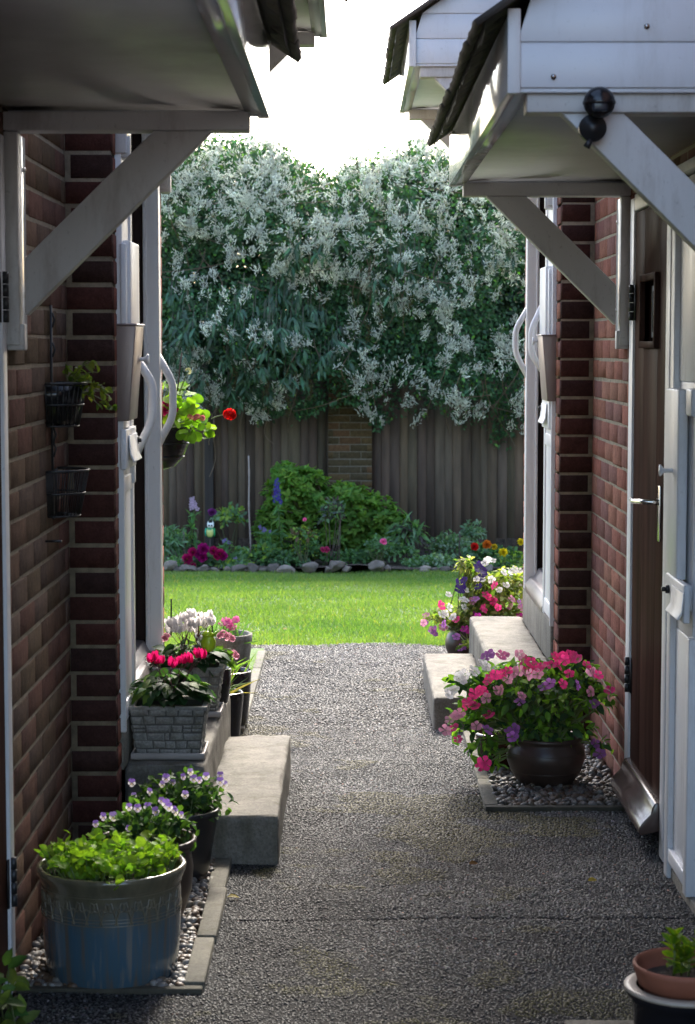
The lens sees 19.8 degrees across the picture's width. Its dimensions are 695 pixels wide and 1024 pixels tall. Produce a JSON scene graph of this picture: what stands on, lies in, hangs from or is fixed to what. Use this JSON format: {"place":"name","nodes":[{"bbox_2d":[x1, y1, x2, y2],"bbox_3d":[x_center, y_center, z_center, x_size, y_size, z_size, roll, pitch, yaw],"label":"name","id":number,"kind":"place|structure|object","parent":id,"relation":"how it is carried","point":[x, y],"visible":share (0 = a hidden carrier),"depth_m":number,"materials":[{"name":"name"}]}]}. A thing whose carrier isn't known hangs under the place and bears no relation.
{"place":"outdoors","nodes":[
{"label":"outdoors","id":0,"kind":"place"},
{"bbox_2d":[176,648,263,668],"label":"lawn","id":1,"kind":"structure","parent":0,"point":[253,651],"depth_m":10.02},
{"bbox_2d":[195,629,252,667],"bbox_3d":[-0.524,0.681,8.447,0.244,0.339,0.244,0,5,0],"label":"stone pot","id":2,"kind":"object","parent":1,"relation":"on","point":[240,647],"visible":0.32,"depth_m":8.36,"materials":[{"name":"stone"}]},
{"bbox_2d":[201,615,260,643],"bbox_3d":[-0.508,0.514,8.453,0.295,0.198,0.307,0,5,0],"label":"pink dianthus","id":3,"kind":"object","parent":2,"relation":"in","point":[228,625],"visible":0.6,"depth_m":8.37,"materials":[{"name":"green plant"}]},
{"bbox_2d":[230,667,251,728],"bbox_3d":[-0.494,0.760,8.092,0.210,0.240,0.210,0,5,0],"label":"tall pot","id":4,"kind":"object","parent":1,"relation":"on","point":[244,677],"visible":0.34,"depth_m":8.04,"materials":[{"name":"plastic"}]},
{"bbox_2d":[230,651,258,673],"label":"grass tuft","id":5,"kind":"object","parent":4,"relation":"on","point":[243,663],"visible":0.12,"depth_m":8.09,"materials":[{"name":"green plant"}]},
{"bbox_2d":[230,688,242,736],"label":"tall pot","id":6,"kind":"object","parent":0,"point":[236,701],"visible":0.28,"depth_m":7.39,"materials":[{"name":"black ceramic"}]},
{"bbox_2d":[228,665,260,693],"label":"grass tuft","id":7,"kind":"object","parent":6,"relation":"on","point":[236,689],"visible":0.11,"depth_m":7.44,"materials":[{"name":"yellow plant"}]},
{"bbox_2d":[0,567,522,1016],"bbox_3d":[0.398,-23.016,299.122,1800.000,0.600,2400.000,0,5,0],"label":"ground","id":8,"kind":"structure","parent":0,"point":[320,569],"depth_m":19.19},
{"bbox_2d":[0,0,347,993],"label":"brick house","id":9,"kind":"structure","parent":8,"relation":"on","point":[114,114],"depth_m":5.14,"materials":[{"name":"brick"}]},
{"bbox_2d":[0,271,17,986],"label":"door","id":10,"kind":"structure","parent":9,"relation":"in","point":[4,863],"depth_m":4.67,"materials":[{"name":"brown wood"}]},
{"bbox_2d":[44,305,89,518],"bbox_3d":[-0.753,-0.269,5.397,0.105,0.580,0.207,0,5,0],"label":"wire basket rack","id":11,"kind":"object","parent":9,"relation":"attached to","point":[64,403],"visible":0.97,"depth_m":5.35,"materials":[{"name":"black metal"}]},
{"bbox_2d":[62,360,117,411],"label":"trailing plant","id":12,"kind":"object","parent":11,"relation":"in","point":[77,376],"visible":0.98,"depth_m":5.36,"materials":[{"name":"green plant"}]},
{"bbox_2d":[131,134,145,642],"bbox_3d":[-0.768,-0.508,6.582,0.094,2.180,1.000,0,5,0],"label":"door","id":13,"kind":"structure","parent":9,"relation":"in","point":[136,139],"depth_m":7.05,"materials":[{"name":"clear glass"}]},
{"bbox_2d":[163,427,190,469],"bbox_3d":[-0.695,-0.239,7.427,0.240,0.162,0.239,0,5,0],"label":"wall basket","id":14,"kind":"object","parent":9,"relation":"attached to","point":[174,449],"depth_m":7.35,"materials":[{"name":"black plastic"}]},
{"bbox_2d":[163,353,235,443],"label":"geranium","id":15,"kind":"object","parent":14,"relation":"in","point":[190,414],"visible":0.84,"depth_m":7.33,"materials":[{"name":"green plant"}]},
{"bbox_2d":[162,375,327,550],"bbox_3d":[-2.178,-0.439,20.618,3.990,1.950,0.100,0,5,0],"label":"wooden fence","id":16,"kind":"object","parent":8,"relation":"on","point":[225,483],"visible":0.1,"depth_m":20.62,"materials":[{"name":"brown wood"}]},
{"bbox_2d":[161,123,372,476],"bbox_3d":[-1.377,-1.791,20.544,3.258,4.380,3.154,0,5,0],"label":"flowering vine","id":17,"kind":"object","parent":8,"relation":"on","point":[220,228],"visible":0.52,"depth_m":19.75,"materials":[{"name":"white plant"}]},
{"bbox_2d":[162,207,514,416],"bbox_3d":[-0.152,-1.957,19.514,3.586,2.072,1.108,0,5,0],"label":"buddleja bush","id":18,"kind":"object","parent":17,"relation":"attached to","point":[185,337],"visible":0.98,"depth_m":19.42,"materials":[{"name":"green plant"}]},
{"bbox_2d":[16,805,624,994],"bbox_3d":[0.063,1.094,5.736,0.417,0.066,2.565,3,6,34],"label":"timber edging","id":19,"kind":"object","parent":8,"relation":"on","point":[168,989],"visible":0.25,"depth_m":4.78,"materials":[{"name":"grey wood"}]},
{"bbox_2d":[328,364,371,519],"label":"brick pier","id":20,"kind":"structure","parent":8,"relation":"on","point":[349,444],"depth_m":20.51,"materials":[{"name":"brick"}]},
{"bbox_2d":[184,651,632,1023],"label":"kerb","id":21,"kind":"structure","parent":8,"relation":"on","point":[205,941],"depth_m":5.43,"materials":[{"name":"concrete"}]},
{"bbox_2d":[310,130,525,450],"bbox_3d":[1.319,-1.767,20.785,3.542,4.291,3.356,0,5,0],"label":"flowering vine","id":22,"kind":"object","parent":8,"relation":"on","point":[463,333],"visible":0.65,"depth_m":19.78,"materials":[{"name":"white plant"}]},
{"bbox_2d":[372,379,523,550],"bbox_3d":[2.244,-0.439,20.612,3.990,1.950,0.100,0,5,0],"label":"wooden fence","id":23,"kind":"object","parent":8,"relation":"on","point":[435,475],"visible":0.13,"depth_m":20.62,"materials":[{"name":"brown wood"}]},
{"bbox_2d":[382,0,694,914],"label":"brick house","id":24,"kind":"structure","parent":8,"relation":"on","point":[492,94],"depth_m":6.39,"materials":[{"name":"brick"}]},
{"bbox_2d":[537,197,545,569],"bbox_3d":[0.927,-0.696,8.716,0.094,2.160,0.990,0,5,0],"label":"door","id":25,"kind":"structure","parent":24,"relation":"in","point":[542,258],"depth_m":9.19,"materials":[{"name":"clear glass"}]},
{"bbox_2d":[578,87,615,148],"bbox_3d":[0.537,-0.846,4.274,0.076,0.130,0.083,0,5,0],"label":"sensor light","id":26,"kind":"object","parent":24,"relation":"attached to","point":[598,103],"visible":1,"depth_m":4.26,"materials":[{"name":"black plastic"}]},
{"bbox_2d":[610,207,666,834],"bbox_3d":[0.933,-0.003,6.351,0.115,1.930,0.718,0,5,0],"label":"door","id":27,"kind":"structure","parent":24,"relation":"in","point":[636,785],"depth_m":6.34,"materials":[{"name":"brown wood"}]},
{"bbox_2d":[194,0,446,282],"label":"sky","id":28,"kind":"structure","parent":0,"point":[333,101],"materials":[{"name":"white"}]},
{"bbox_2d":[164,567,520,672],"bbox_3d":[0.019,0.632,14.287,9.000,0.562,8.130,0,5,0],"label":"lawn","id":29,"kind":"structure","parent":0,"point":[401,610],"depth_m":14.23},
{"bbox_2d":[164,560,177,570],"bbox_3d":[-1.628,0.491,18.314,0.116,0.093,0.137,-3,5,-29],"label":"rock","id":30,"kind":"object","parent":29,"relation":"on","point":[170,564],"visible":0.89,"depth_m":18.27,"materials":[{"name":"stone"}]},
{"bbox_2d":[179,564,190,571],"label":"rock","id":31,"kind":"object","parent":29,"relation":"on","point":[183,566],"visible":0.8,"depth_m":18.29,"materials":[{"name":"stone"}]},
{"bbox_2d":[186,565,197,571],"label":"rock","id":32,"kind":"object","parent":29,"relation":"on","point":[192,568],"visible":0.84,"depth_m":18.27,"materials":[{"name":"stone"}]},
{"bbox_2d":[197,564,207,571],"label":"rock","id":33,"kind":"object","parent":29,"relation":"on","point":[202,568],"visible":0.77,"depth_m":18.27,"materials":[{"name":"stone"}]},
{"bbox_2d":[231,564,246,571],"bbox_3d":[-1.010,0.519,18.313,0.140,0.078,0.147,-4,6,-39],"label":"rock","id":34,"kind":"object","parent":29,"relation":"on","point":[238,567],"visible":0.92,"depth_m":18.27,"materials":[{"name":"stone"}]},
{"bbox_2d":[246,563,258,572],"bbox_3d":[-0.869,0.517,18.307,0.104,0.106,0.116,-3,5,-29],"label":"rock","id":35,"kind":"object","parent":29,"relation":"on","point":[252,567],"visible":0.88,"depth_m":18.27,"materials":[{"name":"stone"}]},
{"bbox_2d":[267,563,278,572],"bbox_3d":[-0.684,0.515,18.310,0.110,0.091,0.097,0,5,0],"label":"rock","id":36,"kind":"object","parent":29,"relation":"on","point":[272,567],"visible":0.97,"depth_m":18.28,"materials":[{"name":"stone"}]},
{"bbox_2d":[278,565,295,572],"bbox_3d":[-0.566,0.535,18.303,0.178,0.100,0.084,0,5,0],"label":"rock","id":37,"kind":"object","parent":29,"relation":"on","point":[285,568],"visible":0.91,"depth_m":18.28,"materials":[{"name":"stone"}]},
{"bbox_2d":[302,562,318,572],"bbox_3d":[-0.336,0.510,18.301,0.096,0.100,0.210,4,6,37],"label":"rock","id":38,"kind":"object","parent":29,"relation":"on","point":[310,567],"visible":1,"depth_m":18.26,"materials":[{"name":"stone"}]},
{"bbox_2d":[342,565,351,571],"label":"rock","id":39,"kind":"object","parent":29,"relation":"on","point":[345,568],"visible":1,"depth_m":18.28,"materials":[{"name":"stone"}]},
{"bbox_2d":[368,560,384,571],"bbox_3d":[0.265,0.494,18.280,0.156,0.115,0.118,0,5,0],"label":"rock","id":40,"kind":"object","parent":29,"relation":"on","point":[376,565],"visible":1,"depth_m":18.26,"materials":[{"name":"stone"}]},
{"bbox_2d":[419,565,430,571],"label":"rock","id":41,"kind":"object","parent":29,"relation":"on","point":[423,568],"visible":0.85,"depth_m":18.26,"materials":[{"name":"stone"}]},
{"bbox_2d":[439,566,449,571],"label":"rock","id":42,"kind":"object","parent":29,"relation":"on","point":[444,568],"visible":0.94,"depth_m":18.27,"materials":[{"name":"stone"}]},
{"bbox_2d":[164,549,522,571],"bbox_3d":[0.026,0.449,19.605,9.000,0.145,2.600,0,5,0],"label":"flower bed","id":43,"kind":"object","parent":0,"point":[392,564],"visible":0.09,"depth_m":18.95,"materials":[{"name":"stone"}]},
{"bbox_2d":[164,524,188,558],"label":"leafy plant","id":44,"kind":"object","parent":43,"relation":"on","point":[172,541],"visible":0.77,"depth_m":18.82,"materials":[{"name":"green plant"}]},
{"bbox_2d":[164,554,196,566],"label":"leafy plant","id":45,"kind":"object","parent":43,"relation":"on","point":[179,561],"visible":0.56,"depth_m":18.58,"materials":[{"name":"green plant"}]},
{"bbox_2d":[172,527,192,558],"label":"leafy plant","id":46,"kind":"object","parent":43,"relation":"on","point":[187,538],"visible":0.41,"depth_m":19.16,"materials":[{"name":"green plant"}]},
{"bbox_2d":[184,497,201,549],"bbox_3d":[-1.488,0.183,18.991,0.224,0.671,0.208,3,5,28],"label":"phlox","id":47,"kind":"object","parent":43,"relation":"on","point":[191,525],"visible":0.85,"depth_m":18.96,"materials":[{"name":"green plant"}]},
{"bbox_2d":[181,543,227,565],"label":"dahlia plant","id":48,"kind":"object","parent":43,"relation":"on","point":[204,553],"visible":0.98,"depth_m":18.53,"materials":[{"name":"purple plant"}]},
{"bbox_2d":[205,522,214,546],"bbox_3d":[-1.311,0.387,18.998,0.104,0.608,0.075,0,5,0],"label":"owl ornament","id":49,"kind":"object","parent":43,"relation":"on","point":[209,531],"visible":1,"depth_m":18.96,"materials":[{"name":"paint"}]},
{"bbox_2d":[208,501,248,555],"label":"rose bush","id":50,"kind":"object","parent":43,"relation":"on","point":[219,516],"visible":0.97,"depth_m":19.22,"materials":[{"name":"green plant"}]},
{"bbox_2d":[218,537,239,559],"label":"bellflower","id":51,"kind":"object","parent":43,"relation":"on","point":[225,546],"visible":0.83,"depth_m":18.78,"materials":[{"name":"green plant"}]},
{"bbox_2d":[214,556,253,569],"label":"leafy plant","id":52,"kind":"object","parent":43,"relation":"on","point":[223,565],"visible":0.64,"depth_m":18.63,"materials":[{"name":"green plant"}]},
{"bbox_2d":[228,553,245,563],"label":"bellflower","id":53,"kind":"object","parent":43,"relation":"on","point":[239,559],"visible":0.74,"depth_m":18.69,"materials":[{"name":"green plant"}]},
{"bbox_2d":[233,545,257,561],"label":"leafy plant","id":54,"kind":"object","parent":43,"relation":"on","point":[244,550],"visible":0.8,"depth_m":18.91,"materials":[{"name":"green plant"}]},
{"bbox_2d":[248,456,250,552],"bbox_3d":[-0.933,-0.007,18.966,0.032,1.058,0.019,0,5,0],"label":"bamboo cane","id":55,"kind":"object","parent":43,"relation":"on","point":[249,500],"visible":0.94,"depth_m":18.95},
{"bbox_2d":[256,525,276,559],"bbox_3d":[-0.779,0.333,19.015,0.248,0.450,0.229,2,5,19],"label":"delphinium","id":56,"kind":"object","parent":43,"relation":"on","point":[263,532],"visible":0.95,"depth_m":18.97,"materials":[{"name":"green plant"}]},
{"bbox_2d":[251,539,282,561],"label":"leafy plant","id":57,"kind":"object","parent":43,"relation":"on","point":[258,547],"visible":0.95,"depth_m":18.90,"materials":[{"name":"green plant"}]},
{"bbox_2d":[271,478,288,551],"bbox_3d":[-0.644,0.097,19.071,0.213,0.855,0.197,-3,6,-34],"label":"delphinium","id":58,"kind":"object","parent":43,"relation":"on","point":[281,533],"visible":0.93,"depth_m":19.06,"materials":[{"name":"green plant"}]},
{"bbox_2d":[252,550,310,566],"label":"leafy plant","id":59,"kind":"object","parent":43,"relation":"on","point":[287,557],"visible":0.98,"depth_m":18.82,"materials":[{"name":"green plant"}]},
{"bbox_2d":[286,518,320,563],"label":"rose bush","id":60,"kind":"object","parent":43,"relation":"on","point":[298,532],"visible":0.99,"depth_m":18.77,"materials":[{"name":"green plant"}]},
{"bbox_2d":[289,540,329,561],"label":"leafy plant","id":61,"kind":"object","parent":43,"relation":"on","point":[313,549],"visible":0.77,"depth_m":18.98,"materials":[{"name":"green plant"}]},
{"bbox_2d":[250,460,408,568],"bbox_3d":[-0.150,0.028,19.607,1.630,1.088,0.765,0,5,0],"label":"green shrub","id":62,"kind":"object","parent":43,"relation":"on","point":[301,496],"visible":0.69,"depth_m":19.38,"materials":[{"name":"green plant"}]},
{"bbox_2d":[317,495,345,563],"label":"rose bush","id":63,"kind":"object","parent":43,"relation":"on","point":[339,510],"visible":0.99,"depth_m":18.85,"materials":[{"name":"green plant"}]},
{"bbox_2d":[329,560,345,571],"bbox_3d":[-0.099,0.497,18.320,0.145,0.110,0.134,-4,6,-37],"label":"rock","id":64,"kind":"object","parent":43,"relation":"on","point":[336,565],"visible":1,"depth_m":18.27,"materials":[{"name":"stone"}]},
{"bbox_2d":[318,548,387,564],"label":"leafy plant","id":65,"kind":"object","parent":43,"relation":"on","point":[354,556],"visible":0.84,"depth_m":18.92,"materials":[{"name":"green plant"}]},
{"bbox_2d":[377,540,420,562],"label":"leafy plant","id":66,"kind":"object","parent":43,"relation":"on","point":[395,549],"visible":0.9,"depth_m":18.91,"materials":[{"name":"green plant"}]},
{"bbox_2d":[384,509,429,557],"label":"lily plant","id":67,"kind":"object","parent":43,"relation":"on","point":[414,530],"visible":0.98,"depth_m":19.01,"materials":[{"name":"green plant"}]},
{"bbox_2d":[364,533,478,564],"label":"rose bush","id":68,"kind":"object","parent":43,"relation":"on","point":[383,543],"visible":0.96,"depth_m":18.72,"materials":[{"name":"green plant"}]},
{"bbox_2d":[399,554,443,567],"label":"leafy plant","id":69,"kind":"object","parent":43,"relation":"on","point":[414,561],"visible":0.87,"depth_m":18.71,"materials":[{"name":"green plant"}]},
{"bbox_2d":[420,552,459,567],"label":"leafy plant","id":70,"kind":"object","parent":43,"relation":"on","point":[445,560],"visible":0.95,"depth_m":18.67,"materials":[{"name":"green plant"}]},
{"bbox_2d":[424,529,474,558],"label":"variegated shrub","id":71,"kind":"object","parent":43,"relation":"on","point":[451,542],"visible":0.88,"depth_m":19.23,"materials":[{"name":"green plant"}]},
{"bbox_2d":[460,519,486,543],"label":"variegated shrub","id":72,"kind":"object","parent":43,"relation":"on","point":[476,531],"visible":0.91,"depth_m":19.50,"materials":[{"name":"green plant"}]},
{"bbox_2d":[461,541,497,564],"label":"leafy plant","id":73,"kind":"object","parent":43,"relation":"on","point":[481,552],"visible":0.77,"depth_m":18.91,"materials":[{"name":"green plant"}]},
{"bbox_2d":[482,538,522,562],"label":"dahlia plant","id":74,"kind":"object","parent":43,"relation":"on","point":[508,552],"visible":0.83,"depth_m":18.86,"materials":[{"name":"green plant"}]},
{"bbox_2d":[483,555,522,568],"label":"leafy plant","id":75,"kind":"object","parent":43,"relation":"on","point":[506,562],"visible":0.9,"depth_m":18.62,"materials":[{"name":"green plant"}]},
{"bbox_2d":[4,642,694,1023],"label":"asphalt path","id":76,"kind":"structure","parent":0,"point":[374,896],"depth_m":5.65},
{"bbox_2d":[0,948,40,1023],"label":"leafy plant","id":77,"kind":"object","parent":76,"relation":"on","point":[17,1004],"visible":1,"depth_m":4.50,"materials":[{"name":"green plant"}]},
{"bbox_2d":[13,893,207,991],"bbox_3d":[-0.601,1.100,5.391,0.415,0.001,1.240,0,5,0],"label":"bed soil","id":78,"kind":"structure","parent":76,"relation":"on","point":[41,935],"depth_m":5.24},
{"bbox_2d":[15,857,214,986],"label":"gravel","id":79,"kind":"structure","parent":78,"relation":"on","point":[35,959],"depth_m":5.05,"materials":[{"name":"gravel"}]},
{"bbox_2d":[36,855,185,988],"bbox_3d":[-0.582,0.999,4.916,0.368,0.276,0.368,0,5,0],"label":"glazed pot","id":80,"kind":"object","parent":79,"relation":"on","point":[99,934],"visible":0.9,"depth_m":4.77,"materials":[{"name":"blue ceramic"}]},
{"bbox_2d":[34,825,182,889],"bbox_3d":[-0.586,0.847,4.892,0.358,0.103,0.372,0,5,0],"label":"seedling clump","id":81,"kind":"object","parent":80,"relation":"on","point":[116,855],"visible":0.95,"depth_m":4.84,"materials":[{"name":"green plant"}]},
{"bbox_2d":[104,829,196,916],"bbox_3d":[-0.538,0.986,5.341,0.268,0.232,0.268,0,5,0],"label":"glazed pot","id":82,"kind":"object","parent":79,"relation":"on","point":[186,882],"visible":0.14,"depth_m":5.30,"materials":[{"name":"grey ceramic"}]},
{"bbox_2d":[92,793,199,855],"bbox_3d":[-0.543,0.828,5.329,0.289,0.158,0.234,0,5,0],"label":"viola plant","id":83,"kind":"object","parent":82,"relation":"on","point":[169,822],"visible":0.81,"depth_m":5.29,"materials":[{"name":"purple plant"}]},
{"bbox_2d":[150,802,219,880],"bbox_3d":[-0.480,0.961,5.790,0.220,0.207,0.220,0,5,0],"label":"glazed pot","id":84,"kind":"object","parent":79,"relation":"on","point":[202,851],"visible":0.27,"depth_m":5.73,"materials":[{"name":"grey ceramic"}]},
{"bbox_2d":[128,764,237,822],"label":"viola plant","id":85,"kind":"object","parent":84,"relation":"in","point":[193,796],"visible":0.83,"depth_m":5.74,"materials":[{"name":"purple plant"}]},
{"bbox_2d":[125,694,230,815],"bbox_3d":[-0.554,0.870,6.681,0.252,0.324,1.315,0,5,0],"label":"concrete step","id":86,"kind":"object","parent":76,"relation":"on","point":[218,732],"visible":0.27,"depth_m":6.07,"materials":[{"name":"concrete"}]},
{"bbox_2d":[131,741,208,759],"bbox_3d":[-0.549,0.740,6.173,0.226,0.022,0.196,0,5,0],"label":"plant tray","id":87,"kind":"object","parent":86,"relation":"on","point":[167,756],"visible":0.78,"depth_m":6.08,"materials":[{"name":"plastic"}]},
{"bbox_2d":[128,695,211,752],"bbox_3d":[-0.549,0.664,6.167,0.248,0.158,0.206,0,5,0],"label":"stone planter","id":88,"kind":"object","parent":87,"relation":"on","point":[156,727],"visible":0.94,"depth_m":6.08,"materials":[{"name":"stone"}]},
{"bbox_2d":[128,647,216,707],"bbox_3d":[-0.547,0.511,6.152,0.291,0.197,0.253,0,5,0],"label":"cyclamen","id":89,"kind":"object","parent":88,"relation":"in","point":[188,684],"visible":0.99,"depth_m":6.11,"materials":[{"name":"green plant"}]},
{"bbox_2d":[208,702,223,717],"bbox_3d":[-0.543,0.682,6.861,0.226,0.022,0.186,0,5,0],"label":"plant tray","id":90,"kind":"object","parent":86,"relation":"on","point":[218,714],"visible":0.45,"depth_m":6.78,"materials":[{"name":"plastic"}]},
{"bbox_2d":[152,659,225,711],"bbox_3d":[-0.543,0.604,6.855,0.243,0.164,0.197,0,5,0],"label":"stone planter","id":91,"kind":"object","parent":90,"relation":"on","point":[215,681],"visible":0.31,"depth_m":6.76,"materials":[{"name":"stone"}]},
{"bbox_2d":[144,608,231,676],"bbox_3d":[-0.549,0.438,6.843,0.303,0.227,0.262,0,5,0],"label":"cyclamen","id":92,"kind":"object","parent":91,"relation":"in","point":[191,624],"visible":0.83,"depth_m":6.79,"materials":[{"name":"white plant"}]},
{"bbox_2d":[170,599,171,634],"bbox_3d":[-0.602,0.359,6.794,0.006,0.124,0.006,0,5,0],"label":"plant stake","id":93,"kind":"object","parent":92,"relation":"on","point":[170,612],"visible":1,"depth_m":6.79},
{"bbox_2d":[201,627,217,651],"bbox_3d":[-0.468,0.433,6.760,0.061,0.087,0.048,0,5,0],"label":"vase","id":94,"kind":"object","parent":92,"relation":"on","point":[208,642],"visible":0.98,"depth_m":6.74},
{"bbox_2d":[220,666,231,703],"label":"flower pot","id":95,"kind":"object","parent":86,"relation":"on","point":[225,689],"visible":0.28,"depth_m":7.04,"materials":[{"name":"black plastic"}]},
{"bbox_2d":[161,630,239,668],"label":"pink hydrangea","id":96,"kind":"object","parent":95,"relation":"in","point":[230,637],"visible":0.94,"depth_m":7.07,"materials":[{"name":"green plant"}]},
{"bbox_2d":[211,735,290,864],"bbox_3d":[-0.326,0.947,6.595,0.244,0.186,1.241,0,5,0],"label":"concrete step","id":97,"kind":"object","parent":76,"relation":"on","point":[255,770],"visible":0.78,"depth_m":6.22,"materials":[{"name":"concrete"}]},
{"bbox_2d":[423,653,486,729],"bbox_3d":[0.468,0.784,8.663,0.244,0.168,1.169,0,5,0],"label":"concrete step","id":98,"kind":"object","parent":76,"relation":"on","point":[437,668],"visible":0.49,"depth_m":8.62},
{"bbox_2d":[445,625,468,653],"bbox_3d":[0.578,0.646,9.887,0.188,0.169,0.188,0,5,0],"label":"glazed pot","id":99,"kind":"object","parent":76,"relation":"on","point":[451,643],"visible":0.36,"depth_m":9.82,"materials":[{"name":"grey ceramic"}]},
{"bbox_2d":[420,555,522,650],"bbox_3d":[0.636,0.439,9.817,0.566,0.472,0.444,0,5,0],"label":"petunia plant","id":100,"kind":"object","parent":99,"relation":"in","point":[479,597],"visible":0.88,"depth_m":9.78,"materials":[{"name":"multicoloured plant"}]},
{"bbox_2d":[469,616,547,725],"bbox_3d":[0.707,0.709,8.780,0.263,0.301,1.528,0,5,0],"label":"concrete step","id":101,"kind":"object","parent":76,"relation":"on","point":[510,634],"visible":0.37,"depth_m":8.89,"materials":[{"name":"concrete"}]},
{"bbox_2d":[624,973,694,1023],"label":"black pot","id":102,"kind":"object","parent":76,"relation":"on","point":[648,1008],"visible":0.62,"depth_m":3.91,"materials":[{"name":"ceramic"}]},
{"bbox_2d":[633,947,694,1000],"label":"terracotta pot","id":103,"kind":"object","parent":102,"relation":"in","point":[654,976],"visible":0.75,"depth_m":3.94,"materials":[{"name":"ceramic"}]},
{"bbox_2d":[658,927,694,975],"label":"euonymus shoots","id":104,"kind":"object","parent":103,"relation":"in","point":[681,962],"visible":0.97,"depth_m":3.98,"materials":[{"name":"green plant"}]},
{"label":"bed soil","id":105,"kind":"structure","parent":76,"relation":"on","visible":0},
{"bbox_2d":[476,737,621,804],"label":"gravel","id":106,"kind":"structure","parent":105,"relation":"on","point":[589,784],"depth_m":6.89,"materials":[{"name":"gravel"}]},
{"bbox_2d":[475,730,509,767],"bbox_3d":[0.555,0.870,7.317,0.172,0.127,0.172,0,5,0],"label":"glazed pot","id":107,"kind":"object","parent":106,"relation":"on","point":[479,734],"visible":0.12,"depth_m":7.26,"materials":[{"name":"ceramic"}]},
{"bbox_2d":[506,731,584,787],"bbox_3d":[0.699,0.871,7.026,0.278,0.172,0.278,0,5,0],"label":"glazed pot","id":108,"kind":"object","parent":106,"relation":"on","point":[541,764],"visible":0.79,"depth_m":6.92,"materials":[{"name":"brown ceramic"}]},
{"bbox_2d":[439,649,616,773],"bbox_3d":[0.637,0.684,7.018,0.653,0.458,0.507,0,5,0],"label":"impatiens plant","id":109,"kind":"object","parent":108,"relation":"in","point":[526,711],"visible":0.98,"depth_m":6.98,"materials":[{"name":"pink plant"}]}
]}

